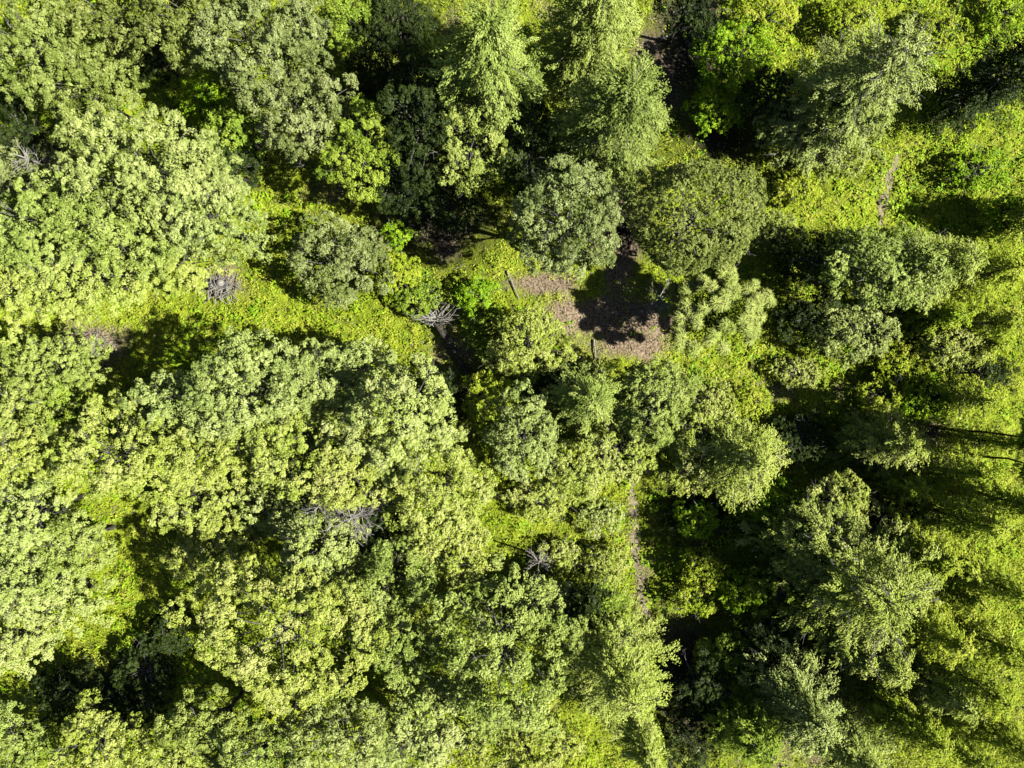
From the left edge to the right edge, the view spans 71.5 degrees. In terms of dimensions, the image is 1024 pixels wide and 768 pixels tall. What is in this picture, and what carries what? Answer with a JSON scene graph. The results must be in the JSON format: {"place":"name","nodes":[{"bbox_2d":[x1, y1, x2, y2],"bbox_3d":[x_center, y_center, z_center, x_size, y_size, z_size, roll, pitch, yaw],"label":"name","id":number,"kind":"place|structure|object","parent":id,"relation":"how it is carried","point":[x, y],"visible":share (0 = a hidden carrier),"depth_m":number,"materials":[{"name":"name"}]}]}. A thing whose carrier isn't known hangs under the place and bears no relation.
{"place":"outdoors","nodes":[
{"label":"outdoors","id":0,"kind":"place"},
{"bbox_2d":[0,0,1023,767],"bbox_3d":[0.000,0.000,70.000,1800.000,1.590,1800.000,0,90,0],"label":"ground","id":1,"kind":"structure","parent":0,"point":[606,306],"depth_m":69.98,"materials":[{"name":"green plant"}]},
{"bbox_2d":[0,589,57,680],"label":"broadleaf tree","id":2,"kind":"object","parent":1,"relation":"on","point":[12,647],"visible":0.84,"depth_m":63.09,"materials":[{"name":"green plant"}]},
{"bbox_2d":[0,360,72,439],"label":"broadleaf tree","id":3,"kind":"object","parent":1,"relation":"on","point":[8,405],"visible":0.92,"depth_m":60.99,"materials":[{"name":"green plant"}]},
{"bbox_2d":[0,528,74,623],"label":"broadleaf tree","id":4,"kind":"object","parent":1,"relation":"on","point":[9,556],"visible":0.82,"depth_m":61.03,"materials":[{"name":"green plant"}]},
{"bbox_2d":[0,462,84,553],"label":"broadleaf tree","id":5,"kind":"object","parent":1,"relation":"on","point":[29,521],"visible":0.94,"depth_m":60.76,"materials":[{"name":"green plant"}]},
{"bbox_2d":[0,401,86,495],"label":"broadleaf tree","id":6,"kind":"object","parent":1,"relation":"on","point":[15,445],"visible":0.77,"depth_m":60.70,"materials":[{"name":"green plant"}]},
{"bbox_2d":[0,0,99,110],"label":"broadleaf tree","id":7,"kind":"object","parent":1,"relation":"on","point":[35,24],"visible":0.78,"depth_m":58.12,"materials":[{"name":"green plant"}]},
{"bbox_2d":[0,171,111,289],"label":"broadleaf tree","id":8,"kind":"object","parent":1,"relation":"on","point":[31,195],"visible":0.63,"depth_m":58.02,"materials":[{"name":"green plant"}]},
{"bbox_2d":[0,319,112,407],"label":"broadleaf tree","id":9,"kind":"object","parent":1,"relation":"on","point":[66,362],"visible":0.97,"depth_m":62.15,"materials":[{"name":"green plant"}]},
{"bbox_2d":[21,661,103,725],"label":"broadleaf tree","id":10,"kind":"object","parent":1,"relation":"on","point":[62,691],"visible":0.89,"depth_m":66.17,"materials":[{"name":"green plant"}]},
{"bbox_2d":[15,563,118,642],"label":"broadleaf tree","id":11,"kind":"object","parent":1,"relation":"on","point":[68,596],"visible":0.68,"depth_m":64.28,"materials":[{"name":"green plant"}]},
{"bbox_2d":[30,500,117,583],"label":"broadleaf tree","id":12,"kind":"object","parent":1,"relation":"on","point":[63,530],"visible":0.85,"depth_m":61.73,"materials":[{"name":"green plant"}]},
{"bbox_2d":[17,26,155,142],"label":"broadleaf tree","id":13,"kind":"object","parent":1,"relation":"on","point":[100,79],"visible":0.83,"depth_m":59.07,"materials":[{"name":"green plant"}]},
{"bbox_2d":[9,238,164,326],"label":"broadleaf tree","id":14,"kind":"object","parent":1,"relation":"on","point":[96,282],"visible":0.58,"depth_m":60.20,"materials":[{"name":"green plant"}]},
{"bbox_2d":[47,687,149,767],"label":"broadleaf tree","id":15,"kind":"object","parent":1,"relation":"on","point":[73,735],"visible":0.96,"depth_m":61.08,"materials":[{"name":"green plant"}]},
{"bbox_2d":[27,155,183,287],"bbox_3d":[-33.268,-13.463,62.452,12.345,16.147,10.863,0,90,0],"label":"broadleaf tree","id":16,"kind":"object","parent":1,"relation":"on","point":[112,226],"visible":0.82,"depth_m":57.14,"materials":[{"name":"green plant"}]},
{"bbox_2d":[53,0,171,72],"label":"broadleaf tree","id":17,"kind":"object","parent":1,"relation":"on","point":[106,9],"visible":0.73,"depth_m":59.12,"materials":[{"name":"green plant"}]},
{"bbox_2d":[40,382,195,506],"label":"broadleaf tree","id":18,"kind":"object","parent":1,"relation":"on","point":[131,446],"visible":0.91,"depth_m":59.54,"materials":[{"name":"green plant"}]},
{"bbox_2d":[29,103,243,235],"bbox_3d":[-30.135,-17.693,61.559,16.019,18.064,10.790,0,90,0],"label":"broadleaf tree","id":19,"kind":"object","parent":1,"relation":"on","point":[114,132],"visible":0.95,"depth_m":55.55,"materials":[{"name":"green plant"}]},
{"bbox_2d":[110,635,178,707],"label":"broadleaf tree","id":20,"kind":"object","parent":1,"relation":"on","point":[152,667],"visible":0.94,"depth_m":66.26,"materials":[{"name":"green plant"}]},
{"bbox_2d":[117,368,215,429],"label":"broadleaf tree","id":21,"kind":"object","parent":1,"relation":"on","point":[171,381],"visible":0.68,"depth_m":59.46,"materials":[{"name":"green plant"}]},
{"bbox_2d":[102,217,240,301],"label":"broadleaf tree","id":22,"kind":"object","parent":1,"relation":"on","point":[197,274],"visible":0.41,"depth_m":61.96,"materials":[{"name":"green plant"}]},
{"bbox_2d":[135,464,254,537],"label":"broadleaf tree","id":23,"kind":"object","parent":1,"relation":"on","point":[170,513],"visible":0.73,"depth_m":64.41,"materials":[{"name":"green plant"}]},
{"bbox_2d":[127,0,267,85],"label":"broadleaf tree","id":24,"kind":"object","parent":1,"relation":"on","point":[168,26],"visible":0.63,"depth_m":56.77,"materials":[{"name":"green plant"}]},
{"bbox_2d":[153,683,258,767],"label":"broadleaf tree","id":25,"kind":"object","parent":1,"relation":"on","point":[213,722],"visible":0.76,"depth_m":59.76,"materials":[{"name":"green plant"}]},
{"bbox_2d":[145,398,270,497],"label":"broadleaf tree","id":26,"kind":"object","parent":1,"relation":"on","point":[186,457],"visible":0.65,"depth_m":59.98,"materials":[{"name":"green plant"}]},
{"bbox_2d":[157,512,265,580],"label":"broadleaf tree","id":27,"kind":"object","parent":1,"relation":"on","point":[186,544],"visible":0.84,"depth_m":64.90,"materials":[{"name":"green plant"}]},
{"bbox_2d":[147,153,276,268],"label":"broadleaf tree","id":28,"kind":"object","parent":1,"relation":"on","point":[199,227],"visible":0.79,"depth_m":58.39,"materials":[{"name":"green plant"}]},
{"bbox_2d":[201,94,276,166],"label":"broadleaf tree","id":29,"kind":"object","parent":1,"relation":"on","point":[245,138],"visible":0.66,"depth_m":62.10,"materials":[{"name":"green plant"}]},
{"bbox_2d":[179,325,321,443],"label":"broadleaf tree","id":30,"kind":"object","parent":1,"relation":"on","point":[207,408],"visible":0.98,"depth_m":57.05,"materials":[{"name":"green plant"}]},
{"bbox_2d":[210,701,311,767],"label":"broadleaf tree","id":31,"kind":"object","parent":1,"relation":"on","point":[259,731],"visible":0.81,"depth_m":58.89,"materials":[{"name":"green plant"}]},
{"bbox_2d":[190,0,335,113],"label":"broadleaf tree","id":32,"kind":"object","parent":1,"relation":"on","point":[236,69],"visible":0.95,"depth_m":55.98,"materials":[{"name":"green plant"}]},
{"bbox_2d":[159,543,399,713],"bbox_3d":[-18.757,19.891,61.789,15.849,17.641,15.435,-30,90,0],"label":"broadleaf tree","id":33,"kind":"object","parent":1,"relation":"on","point":[295,685],"visible":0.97,"depth_m":57.19,"materials":[{"name":"green plant"}]},
{"bbox_2d":[229,474,330,541],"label":"broadleaf tree","id":34,"kind":"object","parent":1,"relation":"on","point":[276,511],"visible":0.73,"depth_m":65.00,"materials":[{"name":"green plant"}]},
{"bbox_2d":[223,407,346,502],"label":"broadleaf tree","id":35,"kind":"object","parent":1,"relation":"on","point":[261,464],"visible":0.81,"depth_m":58.01,"materials":[{"name":"green plant"}]},
{"bbox_2d":[240,63,358,166],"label":"broadleaf tree","id":36,"kind":"object","parent":1,"relation":"on","point":[309,123],"visible":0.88,"depth_m":58.65,"materials":[{"name":"green plant"}]},
{"bbox_2d":[265,337,362,424],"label":"broadleaf tree","id":37,"kind":"object","parent":1,"relation":"on","point":[329,392],"visible":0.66,"depth_m":60.80,"materials":[{"name":"green plant"}]},
{"bbox_2d":[272,500,372,592],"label":"broadleaf tree","id":38,"kind":"object","parent":1,"relation":"on","point":[290,539],"visible":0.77,"depth_m":60.13,"materials":[{"name":"green plant"}]},
{"bbox_2d":[274,685,392,767],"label":"broadleaf tree","id":39,"kind":"object","parent":1,"relation":"on","point":[335,735],"visible":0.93,"depth_m":59.30,"materials":[{"name":"green plant"}]},
{"bbox_2d":[284,209,394,309],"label":"broadleaf tree","id":40,"kind":"object","parent":1,"relation":"on","point":[340,260],"visible":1,"depth_m":64.72,"materials":[{"name":"green plant"}]},
{"bbox_2d":[276,425,404,515],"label":"broadleaf tree","id":41,"kind":"object","parent":1,"relation":"on","point":[343,490],"visible":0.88,"depth_m":58.08,"materials":[{"name":"green plant"}]},
{"bbox_2d":[313,93,401,202],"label":"broadleaf tree","id":42,"kind":"object","parent":1,"relation":"on","point":[332,153],"visible":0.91,"depth_m":59.44,"materials":[{"name":"green plant"}]},
{"bbox_2d":[342,24,424,104],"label":"broadleaf tree","id":43,"kind":"object","parent":1,"relation":"on","point":[379,70],"visible":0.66,"depth_m":62.30,"materials":[{"name":"green plant"}]},
{"bbox_2d":[339,520,439,626],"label":"broadleaf tree","id":44,"kind":"object","parent":1,"relation":"on","point":[413,600],"visible":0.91,"depth_m":59.53,"materials":[{"name":"green plant"}]},
{"bbox_2d":[319,352,467,487],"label":"broadleaf tree","id":45,"kind":"object","parent":1,"relation":"on","point":[361,398],"visible":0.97,"depth_m":57.12,"materials":[{"name":"green plant"}]},
{"bbox_2d":[351,0,438,57],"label":"broadleaf tree","id":46,"kind":"object","parent":1,"relation":"on","point":[399,29],"visible":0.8,"depth_m":62.42,"materials":[{"name":"green plant"}]},
{"bbox_2d":[343,604,453,689],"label":"broadleaf tree","id":47,"kind":"object","parent":1,"relation":"on","point":[393,677],"visible":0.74,"depth_m":59.70,"materials":[{"name":"green plant"}]},
{"bbox_2d":[374,38,463,196],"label":"broadleaf tree","id":48,"kind":"object","parent":1,"relation":"on","point":[424,95],"visible":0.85,"depth_m":57.66,"materials":[{"name":"green plant"}]},
{"bbox_2d":[381,433,497,544],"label":"broadleaf tree","id":49,"kind":"object","parent":1,"relation":"on","point":[467,509],"visible":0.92,"depth_m":58.38,"materials":[{"name":"green plant"}]},
{"bbox_2d":[387,669,495,767],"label":"broadleaf tree","id":50,"kind":"object","parent":1,"relation":"on","point":[438,757],"visible":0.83,"depth_m":60.73,"materials":[{"name":"green plant"}]},
{"bbox_2d":[405,165,487,233],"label":"broadleaf tree","id":51,"kind":"object","parent":1,"relation":"on","point":[458,226],"visible":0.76,"depth_m":63.64,"materials":[{"name":"green plant"}]},
{"bbox_2d":[396,507,503,590],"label":"broadleaf tree","id":52,"kind":"object","parent":1,"relation":"on","point":[456,542],"visible":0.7,"depth_m":59.96,"materials":[{"name":"green plant"}]},
{"bbox_2d":[428,96,518,198],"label":"broadleaf tree","id":53,"kind":"object","parent":1,"relation":"on","point":[475,168],"visible":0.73,"depth_m":58.91,"materials":[{"name":"green plant"}]},
{"bbox_2d":[419,0,552,174],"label":"conifer tree","id":54,"kind":"object","parent":1,"relation":"on","point":[492,61],"visible":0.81,"depth_m":53.71,"materials":[{"name":"green plant"}]},
{"bbox_2d":[426,551,589,744],"bbox_3d":[-0.365,21.780,61.394,13.529,18.408,15.505,0,90,0],"label":"broadleaf tree","id":55,"kind":"object","parent":1,"relation":"on","point":[518,720],"visible":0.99,"depth_m":56.46,"materials":[{"name":"green plant"}]},
{"bbox_2d":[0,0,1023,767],"bbox_3d":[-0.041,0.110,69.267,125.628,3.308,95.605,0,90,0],"label":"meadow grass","id":56,"kind":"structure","parent":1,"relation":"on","point":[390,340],"depth_m":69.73,"materials":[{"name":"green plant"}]},
{"bbox_2d":[0,0,1023,767],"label":"leafy undergrowth","id":57,"kind":"object","parent":1,"relation":"on","point":[780,408],"visible":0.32,"depth_m":69.73,"materials":[{"name":"green plant"}]},
{"bbox_2d":[0,0,1023,767],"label":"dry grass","id":58,"kind":"structure","parent":1,"relation":"on","point":[530,352],"depth_m":69.91,"materials":[{"name":"plant"}]},
{"bbox_2d":[480,378,561,484],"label":"broadleaf tree","id":59,"kind":"object","parent":1,"relation":"on","point":[510,469],"visible":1,"depth_m":60.72,"materials":[{"name":"green plant"}]},
{"bbox_2d":[456,696,586,767],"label":"broadleaf tree","id":60,"kind":"object","parent":1,"relation":"on","point":[521,744],"visible":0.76,"depth_m":60.12,"materials":[{"name":"green plant"}]},
{"bbox_2d":[478,301,576,383],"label":"broadleaf tree","id":61,"kind":"object","parent":1,"relation":"on","point":[531,322],"visible":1,"depth_m":63.71,"materials":[{"name":"green plant"}]},
{"bbox_2d":[493,85,568,206],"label":"broadleaf tree","id":62,"kind":"object","parent":1,"relation":"on","point":[516,175],"visible":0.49,"depth_m":59.39,"materials":[{"name":"green plant"}]},
{"bbox_2d":[505,153,624,280],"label":"broadleaf tree","id":63,"kind":"object","parent":1,"relation":"on","point":[582,181],"visible":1,"depth_m":55.28,"materials":[{"name":"green plant"}]},
{"bbox_2d":[537,432,612,506],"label":"broadleaf tree","id":64,"kind":"object","parent":1,"relation":"on","point":[571,470],"visible":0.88,"depth_m":61.74,"materials":[{"name":"green plant"}]},
{"bbox_2d":[539,358,623,445],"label":"conifer tree","id":65,"kind":"object","parent":1,"relation":"on","point":[587,400],"visible":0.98,"depth_m":61.20,"materials":[{"name":"green plant"}]},
{"bbox_2d":[530,0,643,117],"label":"conifer tree","id":66,"kind":"object","parent":1,"relation":"on","point":[600,30],"visible":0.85,"depth_m":59.28,"materials":[{"name":"green plant"}]},
{"bbox_2d":[529,49,673,218],"bbox_3d":[7.675,-20.762,59.887,12.945,21.441,12.318,0,90,0],"label":"conifer tree","id":67,"kind":"object","parent":1,"relation":"on","point":[615,118],"visible":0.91,"depth_m":54.59,"materials":[{"name":"green plant"}]},
{"bbox_2d":[552,572,680,729],"bbox_3d":[9.385,23.430,61.516,11.467,19.042,11.595,0,90,0],"label":"conifer tree","id":68,"kind":"object","parent":1,"relation":"on","point":[618,672],"visible":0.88,"depth_m":58.82,"materials":[{"name":"green plant"}]},
{"bbox_2d":[579,415,659,482],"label":"broadleaf tree","id":69,"kind":"object","parent":1,"relation":"on","point":[615,449],"visible":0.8,"depth_m":62.60,"materials":[{"name":"green plant"}]},
{"bbox_2d":[610,352,706,452],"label":"broadleaf tree","id":70,"kind":"object","parent":1,"relation":"on","point":[652,403],"visible":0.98,"depth_m":60.93,"materials":[{"name":"green plant"}]},
{"bbox_2d":[656,695,725,767],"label":"broadleaf tree","id":71,"kind":"object","parent":1,"relation":"on","point":[685,732],"visible":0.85,"depth_m":64.34,"materials":[{"name":"green plant"}]},
{"bbox_2d":[624,157,768,277],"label":"round tree","id":72,"kind":"object","parent":1,"relation":"on","point":[680,175],"visible":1,"depth_m":56.33,"materials":[{"name":"green plant"}]},
{"bbox_2d":[668,648,731,721],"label":"broadleaf tree","id":73,"kind":"object","parent":1,"relation":"on","point":[699,697],"visible":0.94,"depth_m":63.55,"materials":[{"name":"green plant"}]},
{"bbox_2d":[656,401,745,484],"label":"broadleaf tree","id":74,"kind":"object","parent":1,"relation":"on","point":[684,434],"visible":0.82,"depth_m":61.75,"materials":[{"name":"green plant"}]},
{"bbox_2d":[658,256,777,358],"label":"pine tree","id":75,"kind":"object","parent":1,"relation":"on","point":[751,319],"visible":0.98,"depth_m":61.55,"materials":[{"name":"green plant"}]},
{"bbox_2d":[677,648,787,767],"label":"conifer tree","id":76,"kind":"object","parent":1,"relation":"on","point":[746,737],"visible":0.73,"depth_m":61.60,"materials":[{"name":"green plant"}]},
{"bbox_2d":[687,13,782,105],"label":"broadleaf tree","id":77,"kind":"object","parent":1,"relation":"on","point":[734,62],"visible":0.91,"depth_m":65.13,"materials":[{"name":"green plant"}]},
{"bbox_2d":[680,411,792,513],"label":"conifer tree","id":78,"kind":"object","parent":1,"relation":"on","point":[751,455],"visible":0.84,"depth_m":59.95,"materials":[{"name":"green plant"}]},
{"bbox_2d":[722,620,852,759],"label":"conifer tree","id":79,"kind":"object","parent":1,"relation":"on","point":[791,708],"visible":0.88,"depth_m":61.32,"materials":[{"name":"green plant"}]},
{"bbox_2d":[773,283,849,353],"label":"broadleaf tree","id":80,"kind":"object","parent":1,"relation":"on","point":[809,307],"visible":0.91,"depth_m":66.62,"materials":[{"name":"green plant"}]},
{"bbox_2d":[768,225,869,294],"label":"broadleaf tree","id":81,"kind":"object","parent":1,"relation":"on","point":[811,280],"visible":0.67,"depth_m":65.67,"materials":[{"name":"green plant"}]},
{"bbox_2d":[773,495,866,592],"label":"broadleaf tree","id":82,"kind":"object","parent":1,"relation":"on","point":[811,572],"visible":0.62,"depth_m":61.42,"materials":[{"name":"green plant"}]},
{"bbox_2d":[788,468,883,540],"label":"broadleaf tree","id":83,"kind":"object","parent":1,"relation":"on","point":[858,499],"visible":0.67,"depth_m":63.29,"materials":[{"name":"green plant"}]},
{"bbox_2d":[734,487,945,679],"bbox_3d":[29.527,17.304,61.927,18.172,17.142,15.757,0,90,0],"label":"conifer tree","id":84,"kind":"object","parent":1,"relation":"on","point":[851,596],"visible":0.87,"depth_m":59.08,"materials":[{"name":"green plant"}]},
{"bbox_2d":[788,677,901,767],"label":"conifer tree","id":85,"kind":"object","parent":1,"relation":"on","point":[848,756],"visible":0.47,"depth_m":60.67,"materials":[{"name":"green plant"}]},
{"bbox_2d":[806,302,902,369],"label":"broadleaf tree","id":86,"kind":"object","parent":1,"relation":"on","point":[850,334],"visible":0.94,"depth_m":65.65,"materials":[{"name":"green plant"}]},
{"bbox_2d":[768,6,942,177],"bbox_3d":[28.842,-25.509,60.550,12.324,19.959,13.333,0,90,0],"label":"conifer tree","id":87,"kind":"object","parent":1,"relation":"on","point":[906,48],"visible":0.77,"depth_m":58.13,"materials":[{"name":"green plant"}]},
{"bbox_2d":[804,609,918,694],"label":"conifer tree","id":88,"kind":"object","parent":1,"relation":"on","point":[885,659],"visible":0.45,"depth_m":60.61,"materials":[{"name":"green plant"}]},
{"bbox_2d":[822,404,936,480],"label":"conifer tree","id":89,"kind":"object","parent":1,"relation":"on","point":[878,446],"visible":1,"depth_m":64.25,"materials":[{"name":"green plant"}]},
{"bbox_2d":[816,221,959,312],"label":"broadleaf tree","id":90,"kind":"object","parent":1,"relation":"on","point":[876,266],"visible":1,"depth_m":58.75,"materials":[{"name":"green plant"}]},
{"bbox_2d":[832,665,958,767],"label":"conifer tree","id":91,"kind":"object","parent":1,"relation":"on","point":[881,703],"visible":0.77,"depth_m":60.58,"materials":[{"name":"green plant"}]},
{"bbox_2d":[863,502,967,586],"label":"conifer tree","id":92,"kind":"object","parent":1,"relation":"on","point":[950,561],"visible":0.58,"depth_m":60.52,"materials":[{"name":"green plant"}]},
{"bbox_2d":[860,567,979,671],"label":"conifer tree","id":93,"kind":"object","parent":1,"relation":"on","point":[935,638],"visible":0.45,"depth_m":58.45,"materials":[{"name":"green plant"}]},
{"bbox_2d":[869,642,986,729],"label":"conifer tree","id":94,"kind":"object","parent":1,"relation":"on","point":[969,707],"visible":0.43,"depth_m":58.75,"materials":[{"name":"green plant"}]},
{"bbox_2d":[867,224,989,324],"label":"conifer tree","id":95,"kind":"object","parent":1,"relation":"on","point":[961,258],"visible":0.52,"depth_m":60.92,"materials":[{"name":"green plant"}]},
{"bbox_2d":[898,437,1001,502],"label":"conifer tree","id":96,"kind":"object","parent":1,"relation":"on","point":[969,474],"visible":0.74,"depth_m":62.66,"materials":[{"name":"green plant"}]},
{"bbox_2d":[885,610,1021,727],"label":"conifer tree","id":97,"kind":"object","parent":1,"relation":"on","point":[986,689],"visible":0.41,"depth_m":57.62,"materials":[{"name":"green plant"}]},
{"bbox_2d":[887,473,1021,553],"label":"conifer tree","id":98,"kind":"object","parent":1,"relation":"on","point":[991,528],"visible":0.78,"depth_m":60.82,"materials":[{"name":"green plant"}]},
{"bbox_2d":[913,365,1011,433],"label":"conifer tree","id":99,"kind":"object","parent":1,"relation":"on","point":[971,401],"visible":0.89,"depth_m":64.47,"materials":[{"name":"green plant"}]},
{"bbox_2d":[915,25,1023,137],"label":"conifer tree","id":100,"kind":"object","parent":1,"relation":"on","point":[989,92],"visible":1,"depth_m":62.92,"materials":[{"name":"green plant"}]},
{"bbox_2d":[918,233,1023,309],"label":"conifer tree","id":101,"kind":"object","parent":1,"relation":"on","point":[1008,270],"visible":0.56,"depth_m":61.29,"materials":[{"name":"green plant"}]},
{"bbox_2d":[925,597,1023,676],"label":"conifer tree","id":102,"kind":"object","parent":1,"relation":"on","point":[1002,650],"visible":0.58,"depth_m":59.35,"materials":[{"name":"green plant"}]},
{"bbox_2d":[932,527,1023,614],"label":"conifer tree","id":103,"kind":"object","parent":1,"relation":"on","point":[1007,588],"visible":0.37,"depth_m":58.33,"materials":[{"name":"green plant"}]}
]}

